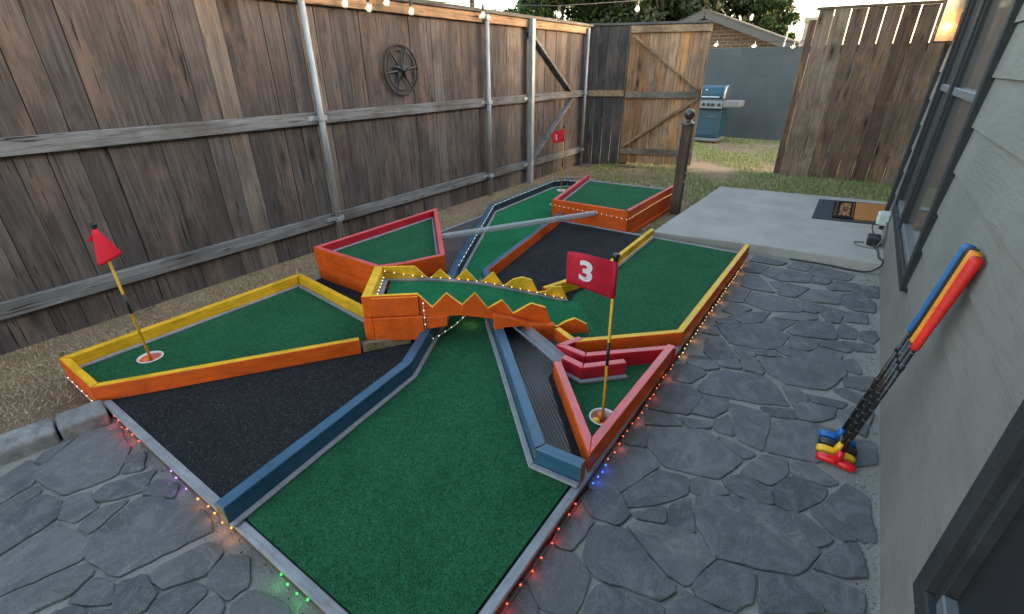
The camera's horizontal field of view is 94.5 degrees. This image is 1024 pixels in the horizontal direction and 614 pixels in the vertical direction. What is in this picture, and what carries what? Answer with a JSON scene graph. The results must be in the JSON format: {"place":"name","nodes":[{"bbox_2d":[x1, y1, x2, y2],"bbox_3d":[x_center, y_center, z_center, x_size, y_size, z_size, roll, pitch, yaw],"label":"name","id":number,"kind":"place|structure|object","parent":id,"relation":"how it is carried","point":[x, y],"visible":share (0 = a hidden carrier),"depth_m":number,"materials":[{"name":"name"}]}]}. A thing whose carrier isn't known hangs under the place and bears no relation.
{"place":"outdoors","nodes":[
{"label":"outdoors","id":0,"kind":"place"},
{"bbox_2d":[0,253,879,613],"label":"flagstone patio","id":1,"kind":"structure","parent":0,"point":[716,487],"depth_m":1.67,"materials":[{"name":"grey stone"}]},
{"bbox_2d":[112,415,142,445],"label":"fairy light string","id":2,"kind":"object","parent":1,"relation":"on","point":[126,429],"visible":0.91,"depth_m":2.03,"materials":[{"name":"red"}]},
{"bbox_2d":[169,470,191,492],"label":"fairy light string","id":3,"kind":"object","parent":1,"relation":"on","point":[170,471],"visible":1,"depth_m":1.78,"materials":[{"name":"purple"}]},
{"bbox_2d":[197,498,234,532],"bbox_3d":[-1.029,0.722,1.645,0.243,0.018,0.014,17,32,31],"label":"fairy light string","id":4,"kind":"object","parent":1,"relation":"on","point":[214,513],"visible":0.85,"depth_m":1.65,"materials":[{"name":"yellow"}]},
{"bbox_2d":[278,573,310,604],"bbox_3d":[-0.649,0.841,1.414,0.162,0.014,0.016,17,32,31],"label":"fairy light string","id":5,"kind":"object","parent":1,"relation":"on","point":[296,591],"visible":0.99,"depth_m":1.41,"materials":[{"name":"green plastic"}]},
{"bbox_2d":[125,261,877,613],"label":"loose grit","id":6,"kind":"object","parent":1,"relation":"on","point":[639,425],"visible":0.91,"depth_m":1.78,"materials":[{"name":"stone"}]},
{"bbox_2d":[501,495,583,613],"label":"fairy light string","id":7,"kind":"object","parent":1,"relation":"on","point":[551,542],"visible":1,"depth_m":1.49,"materials":[{"name":"red"}]},
{"bbox_2d":[592,464,606,483],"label":"fairy light string","id":8,"kind":"object","parent":1,"relation":"on","point":[599,474],"visible":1,"depth_m":1.81,"materials":[{"name":"blue plastic"}]},
{"bbox_2d":[607,361,675,459],"bbox_3d":[0.619,0.442,2.171,0.018,0.018,0.843,17,32,31],"label":"fairy light string","id":9,"kind":"object","parent":1,"relation":"on","point":[640,412],"visible":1,"depth_m":2.11,"materials":[{"name":"red"}]},
{"bbox_2d":[679,259,746,356],"bbox_3d":[1.379,-0.057,3.146,0.014,0.014,1.737,17,32,31],"label":"fairy light string","id":10,"kind":"object","parent":1,"relation":"on","point":[711,310],"visible":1,"depth_m":3.01,"materials":[{"name":"orange"}]},
{"bbox_2d":[818,243,976,448],"bbox_3d":[1.378,0.175,1.748,0.217,0.893,0.039,22,34,36],"label":"golf putter","id":11,"kind":"object","parent":1,"relation":"on","point":[832,435],"visible":0.69,"depth_m":1.74,"materials":[{"name":"blue plastic"}]},
{"bbox_2d":[818,247,979,456],"bbox_3d":[1.350,0.193,1.708,0.213,0.897,0.039,22,34,37],"label":"golf putter","id":12,"kind":"object","parent":1,"relation":"on","point":[833,443],"visible":0.52,"depth_m":1.66,"materials":[{"name":"plastic"}]},
{"bbox_2d":[815,256,984,472],"bbox_3d":[1.294,0.231,1.636,0.215,0.895,0.038,18,32,32],"label":"golf putter","id":13,"kind":"object","parent":1,"relation":"on","point":[972,266],"visible":1,"depth_m":1.53,"materials":[{"name":"red plastic"}]},
{"bbox_2d":[816,250,983,463],"bbox_3d":[1.322,0.209,1.672,0.219,0.900,0.037,21,34,35],"label":"golf putter","id":14,"kind":"object","parent":1,"relation":"on","point":[830,450],"visible":0.73,"depth_m":1.67,"materials":[{"name":"yellow plastic"}]},
{"bbox_2d":[0,132,892,582],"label":"ground","id":15,"kind":"structure","parent":0,"point":[716,170],"depth_m":3.45,"materials":[{"name":"brown plant"}]},
{"bbox_2d":[0,418,61,466],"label":"edging paver","id":16,"kind":"object","parent":15,"relation":"on","point":[27,440],"visible":0.71,"depth_m":1.93,"materials":[{"name":"concrete"}]},
{"bbox_2d":[55,400,111,440],"bbox_3d":[-1.873,0.501,2.076,0.125,0.110,0.163,24,35,39],"label":"edging paver","id":17,"kind":"object","parent":15,"relation":"on","point":[76,422],"visible":0.76,"depth_m":2.04,"materials":[{"name":"concrete"}]},
{"bbox_2d":[0,0,593,355],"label":"picket fence","id":18,"kind":"object","parent":15,"relation":"on","point":[173,149],"visible":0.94,"depth_m":3.34,"materials":[{"name":"brown wood"}]},
{"bbox_2d":[383,43,417,95],"bbox_3d":[-0.998,-2.159,4.317,0.051,0.427,0.427,17,32,31],"label":"star wheel ornament","id":19,"kind":"object","parent":18,"relation":"attached to","point":[400,68],"visible":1,"depth_m":4.30,"materials":[{"name":"black metal"}]},
{"bbox_2d":[341,0,485,18],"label":"bulb string light","id":20,"kind":"object","parent":18,"relation":"attached to","point":[368,6],"visible":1,"depth_m":4.13,"materials":[{"name":"white glass"}]},
{"bbox_2d":[483,0,641,18],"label":"bulb string light","id":21,"kind":"object","parent":18,"relation":"attached to","point":[637,9],"visible":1,"depth_m":5.14,"materials":[{"name":"white glass"}]},
{"bbox_2d":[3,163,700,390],"bbox_3d":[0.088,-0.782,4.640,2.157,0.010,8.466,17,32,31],"label":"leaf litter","id":22,"kind":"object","parent":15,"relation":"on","point":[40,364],"visible":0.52,"depth_m":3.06,"materials":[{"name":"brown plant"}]},
{"bbox_2d":[103,215,743,613],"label":"golf platform","id":23,"kind":"structure","parent":15,"relation":"on","point":[211,443],"depth_m":2.10,"materials":[{"name":"carpet"}]},
{"bbox_2d":[58,273,411,401],"bbox_3d":[-1.353,0.224,2.536,1.237,0.145,1.326,17,32,31],"label":"yellow putting box","id":24,"kind":"object","parent":23,"relation":"on","point":[297,319],"visible":0.85,"depth_m":2.56,"materials":[{"name":"green carpet"}]},
{"bbox_2d":[67,377,92,401],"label":"fairy light string","id":25,"kind":"object","parent":24,"relation":"attached to","point":[80,389],"visible":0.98,"depth_m":2.25,"materials":[{"name":"grey plastic"}]},
{"bbox_2d":[86,222,152,360],"bbox_3d":[-1.904,-0.042,2.324,0.107,0.757,0.102,17,32,31],"label":"golf flag","id":26,"kind":"object","parent":24,"relation":"on","point":[107,250],"visible":0.98,"depth_m":2.20,"materials":[{"name":"red fabric"}]},
{"bbox_2d":[141,358,149,361],"bbox_3d":[-1.909,0.286,2.473,0.043,0.043,0.042,17,32,31],"label":"golf ball","id":27,"kind":"object","parent":24,"relation":"in","point":[145,359],"visible":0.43,"depth_m":2.46,"materials":[{"name":"orange plastic"}]},
{"bbox_2d":[313,208,445,292],"bbox_3d":[-0.677,-0.436,3.594,0.868,0.237,1.257,17,32,31],"label":"red putting box","id":28,"kind":"object","parent":23,"relation":"on","point":[354,260],"visible":0.73,"depth_m":3.38,"materials":[{"name":"wood"}]},
{"bbox_2d":[215,180,585,613],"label":"putting lane","id":29,"kind":"structure","parent":23,"relation":"on","point":[432,472],"depth_m":1.73,"materials":[{"name":"green carpet"}]},
{"bbox_2d":[459,180,576,264],"bbox_3d":[0.012,-0.971,4.718,0.503,0.008,3.037,11,29,21],"label":"fairy light string","id":30,"kind":"object","parent":29,"relation":"on","point":[503,201],"visible":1,"depth_m":4.91,"materials":[{"name":"grey plastic"}]},
{"bbox_2d":[552,126,564,190],"bbox_3d":[0.536,-1.742,5.611,0.152,0.762,0.032,3,27,7],"label":"golf flag","id":31,"kind":"object","parent":29,"relation":"on","point":[557,136],"visible":0.98,"depth_m":5.50,"materials":[{"name":"red fabric"}]},
{"bbox_2d":[553,336,675,471],"bbox_3d":[0.360,0.362,2.209,0.517,0.127,0.936,17,32,31],"label":"red putting triangle","id":32,"kind":"object","parent":23,"relation":"on","point":[634,375],"visible":0.94,"depth_m":2.20,"materials":[{"name":"red wood"}]},
{"bbox_2d":[566,251,619,422],"bbox_3d":[0.299,0.150,1.893,0.196,0.782,0.031,7,28,14],"label":"golf flag","id":33,"kind":"object","parent":32,"relation":"on","point":[595,274],"visible":0.98,"depth_m":1.76,"materials":[{"name":"red fabric"}]},
{"bbox_2d":[592,417,599,423],"bbox_3d":[0.357,0.495,2.035,0.043,0.043,0.042,17,32,31],"label":"golf ball","id":34,"kind":"object","parent":32,"relation":"in","point":[596,419],"visible":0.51,"depth_m":2.02,"materials":[{"name":"yellow plastic"}]},
{"bbox_2d":[596,412,605,421],"bbox_3d":[0.387,0.478,2.066,0.043,0.043,0.042,17,32,31],"label":"golf ball","id":35,"kind":"object","parent":32,"relation":"in","point":[598,414],"visible":0.57,"depth_m":2.05,"materials":[{"name":"orange plastic"}]},
{"bbox_2d":[542,229,749,352],"bbox_3d":[0.894,-0.180,3.231,0.951,0.092,2.094,17,32,31],"label":"mini golf green","id":36,"kind":"object","parent":23,"relation":"on","point":[668,291],"visible":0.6,"depth_m":3.10,"materials":[{"name":"carpet"}]},
{"bbox_2d":[361,266,593,340],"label":"putting bridge","id":37,"kind":"structure","parent":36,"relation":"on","point":[393,310],"depth_m":2.60,"materials":[{"name":"orange wood"}]},
{"bbox_2d":[423,303,464,336],"bbox_3d":[-0.355,0.061,2.582,0.254,0.245,0.026,-11,29,-20],"label":"fairy light string","id":38,"kind":"object","parent":37,"relation":"attached to","point":[446,330],"visible":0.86,"depth_m":2.61,"materials":[{"name":"grey plastic"}]},
{"bbox_2d":[384,271,561,297],"bbox_3d":[-0.218,-0.135,2.904,1.084,0.238,0.008,-3,27,-5],"label":"fairy light string","id":39,"kind":"object","parent":37,"relation":"attached to","point":[475,281],"visible":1,"depth_m":2.89,"materials":[{"name":"grey"}]},
{"bbox_2d":[490,7,515,11],"bbox_3d":[-0.561,-14.605,27.223,3.556,4.545,3.605,17,32,31],"label":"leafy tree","id":40,"kind":"object","parent":15,"relation":"on","point":[509,9],"visible":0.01,"depth_m":25.88,"materials":[{"name":"green plant"}]},
{"bbox_2d":[558,177,580,179],"bbox_3d":[0.814,-1.811,6.677,0.319,0.030,0.070,1,27,2],"label":"scrap board","id":41,"kind":"object","parent":15,"relation":"on","point":[570,178],"visible":0.8,"depth_m":6.65,"materials":[{"name":"grey wood"}]},
{"bbox_2d":[508,0,665,50],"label":"leafy tree","id":42,"kind":"object","parent":15,"relation":"on","point":[545,11],"visible":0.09,"depth_m":23.06,"materials":[{"name":"green plant"}]},
{"bbox_2d":[582,23,631,164],"bbox_3d":[1.480,-3.197,7.268,0.716,1.995,0.076,5,27,11],"label":"corner fence","id":43,"kind":"object","parent":15,"relation":"on","point":[598,103],"visible":0.78,"depth_m":7.22,"materials":[{"name":"brown wood"}]},
{"bbox_2d":[552,175,672,232],"bbox_3d":[1.006,-1.121,5.056,1.092,0.250,1.325,17,32,31],"label":"orange putting box","id":44,"kind":"object","parent":15,"relation":"on","point":[610,199],"visible":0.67,"depth_m":4.76,"materials":[{"name":"orange wood"}]},
{"bbox_2d":[550,196,667,219],"bbox_3d":[1.236,-1.007,4.684,0.684,0.033,1.575,46,52,55],"label":"fairy light string","id":45,"kind":"object","parent":44,"relation":"attached to","point":[612,216],"visible":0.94,"depth_m":4.52,"materials":[{"name":"grey"}]},
{"bbox_2d":[562,0,682,33],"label":"leafy tree","id":46,"kind":"object","parent":15,"relation":"on","point":[583,13],"visible":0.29,"depth_m":23.37,"materials":[{"name":"green plant"}]},
{"bbox_2d":[615,164,636,167],"bbox_3d":[1.796,-2.228,7.470,0.335,0.030,0.070,11,29,22],"label":"scrap board","id":47,"kind":"object","parent":15,"relation":"on","point":[627,165],"visible":0.92,"depth_m":7.44,"materials":[{"name":"brown wood"}]},
{"bbox_2d":[592,0,726,46],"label":"leafy tree","id":48,"kind":"object","parent":15,"relation":"on","point":[687,8],"visible":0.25,"depth_m":20.54,"materials":[{"name":"green plant"}]},
{"bbox_2d":[619,20,714,165],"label":"wooden gate","id":49,"kind":"structure","parent":15,"relation":"on","point":[642,150],"depth_m":6.96,"materials":[{"name":"brown wood"}]},
{"bbox_2d":[669,109,694,214],"bbox_3d":[1.753,-1.460,4.887,0.130,1.080,0.130,3,27,7],"label":"brown wooden post","id":50,"kind":"object","parent":15,"relation":"on","point":[688,124],"visible":0.98,"depth_m":4.84,"materials":[{"name":"brown wood"}]},
{"bbox_2d":[678,0,752,22],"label":"leafy tree","id":51,"kind":"object","parent":15,"relation":"on","point":[735,3],"visible":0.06,"depth_m":22.84,"materials":[{"name":"green plant"}]},
{"bbox_2d":[540,137,892,283],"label":"lawn grass","id":52,"kind":"structure","parent":15,"relation":"on","point":[708,148],"depth_m":6.57,"materials":[{"name":"green plant"}]},
{"bbox_2d":[690,85,744,142],"bbox_3d":[4.106,-3.946,9.733,1.100,1.108,0.652,17,32,31],"label":"barbecue grill","id":53,"kind":"object","parent":15,"relation":"on","point":[712,114],"visible":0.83,"depth_m":9.51,"materials":[{"name":"blue metal"}]},
{"bbox_2d":[698,111,719,135],"bbox_3d":[3.986,-3.721,9.602,0.350,0.460,0.046,17,32,31],"label":"cabinet door","id":54,"kind":"structure","parent":53,"relation":"in","point":[708,125],"depth_m":9.60,"materials":[{"name":"blue metal"}]},
{"bbox_2d":[639,9,802,47],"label":"brick house","id":55,"kind":"structure","parent":15,"relation":"on","point":[726,27],"depth_m":16.37,"materials":[{"name":"brown brick"}]},
{"bbox_2d":[719,0,796,29],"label":"leafy tree","id":56,"kind":"object","parent":15,"relation":"on","point":[781,14],"visible":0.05,"depth_m":23.22,"materials":[{"name":"green plant"}]},
{"bbox_2d":[653,187,886,273],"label":"concrete slab","id":57,"kind":"structure","parent":15,"relation":"on","point":[779,224],"depth_m":4.32,"materials":[{"name":"grey concrete"}]},
{"bbox_2d":[789,243,883,271],"bbox_3d":[2.617,-0.367,3.683,0.728,0.105,0.368,-4,27,-7],"label":"extension lead","id":58,"kind":"object","parent":57,"relation":"on","point":[882,259],"visible":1,"depth_m":3.67,"materials":[{"name":"black plastic"}]},
{"bbox_2d":[812,199,886,224],"bbox_3d":[3.532,-0.962,4.793,0.790,0.008,1.039,17,32,31],"label":"door mat","id":59,"kind":"object","parent":57,"relation":"on","point":[824,208],"depth_m":4.76,"materials":[{"name":"black rubber"}]},
{"bbox_2d":[832,201,885,221],"bbox_3d":[3.580,-0.961,4.763,0.600,0.015,0.849,17,32,31],"label":"welcome mat","id":60,"kind":"object","parent":59,"relation":"on","point":[856,211],"visible":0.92,"depth_m":4.77,"materials":[{"name":"black fabric"}]},
{"bbox_2d":[853,222,887,248],"bbox_3d":[3.001,-0.592,3.890,0.322,0.172,0.172,-6,27,-12],"label":"extension lead","id":61,"kind":"object","parent":57,"relation":"on","point":[872,247],"visible":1,"depth_m":3.87,"materials":[{"name":"grey plastic"}]},
{"bbox_2d":[866,233,880,246],"bbox_3d":[2.996,-0.554,3.922,0.090,0.068,0.170,17,32,31],"label":"power adapter","id":62,"kind":"object","parent":57,"relation":"on","point":[872,238],"visible":0.99,"depth_m":3.88,"materials":[{"name":"black plastic"}]},
{"bbox_2d":[748,0,801,41],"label":"leafy tree","id":63,"kind":"object","parent":15,"relation":"on","point":[769,19],"visible":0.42,"depth_m":20.68,"materials":[{"name":"green plant"}]},
{"bbox_2d":[800,16,833,44],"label":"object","id":64,"kind":"object","parent":15,"relation":"on","point":[806,20],"visible":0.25,"depth_m":16.01,"materials":[{"name":"white"}]},
{"bbox_2d":[773,0,944,184],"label":"board fence panel","id":65,"kind":"object","parent":15,"relation":"on","point":[804,93],"visible":0.62,"depth_m":6.11,"materials":[{"name":"brown wood"}]},
{"bbox_2d":[879,0,1023,613],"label":"house","id":66,"kind":"structure","parent":15,"relation":"on","point":[952,472],"depth_m":1.44,"materials":[{"name":"grey paint"}]},
{"bbox_2d":[876,211,890,225],"bbox_3d":[3.136,-0.750,4.000,0.082,0.100,0.130,17,32,31],"label":"outlet box","id":67,"kind":"object","parent":66,"relation":"attached to","point":[883,218],"visible":0.93,"depth_m":3.96,"materials":[{"name":"grey plastic"}]},
{"bbox_2d":[931,0,967,42],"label":"wall lantern","id":68,"kind":"object","parent":66,"relation":"attached to","point":[950,17],"depth_m":3.44,"materials":[{"name":"yellow glass"}]},
{"bbox_2d":[892,0,1023,291],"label":"window","id":69,"kind":"structure","parent":66,"relation":"in","point":[985,29],"depth_m":2.64,"materials":[{"name":"glass"}]},
{"bbox_2d":[913,399,1023,613],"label":"window","id":70,"kind":"structure","parent":66,"relation":"in","point":[976,566],"depth_m":0.91,"materials":[{"name":"grey metal"}]},
{"bbox_3d":[-2.271,-16.673,27.356,2.000,8.100,0.280,17,32,31],"label":"utility pole","id":71,"kind":"object","parent":15,"relation":"on","visible":0},
{"bbox_2d":[434,0,510,1],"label":"overhead wire","id":72,"kind":"object","parent":71,"relation":"attached to","point":[472,1],"visible":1,"depth_m":26.76,"materials":[{"name":"black"}]},
{"bbox_2d":[431,0,942,44],"label":"sky","id":73,"kind":"structure","parent":0,"point":[807,8],"materials":[{"name":"white"}]},
{"bbox_2d":[593,46,925,145],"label":"block wall","id":74,"kind":"structure","parent":0,"point":[761,80],"depth_m":9.96,"materials":[{"name":"grey concrete"}]},
{"bbox_2d":[618,38,827,48],"bbox_3d":[4.431,-5.514,9.932,4.800,0.232,0.090,17,32,31],"label":"bulb string light","id":75,"kind":"object","parent":74,"relation":"attached to","point":[754,45],"visible":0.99,"depth_m":9.60,"materials":[{"name":"white glass"}]}
]}

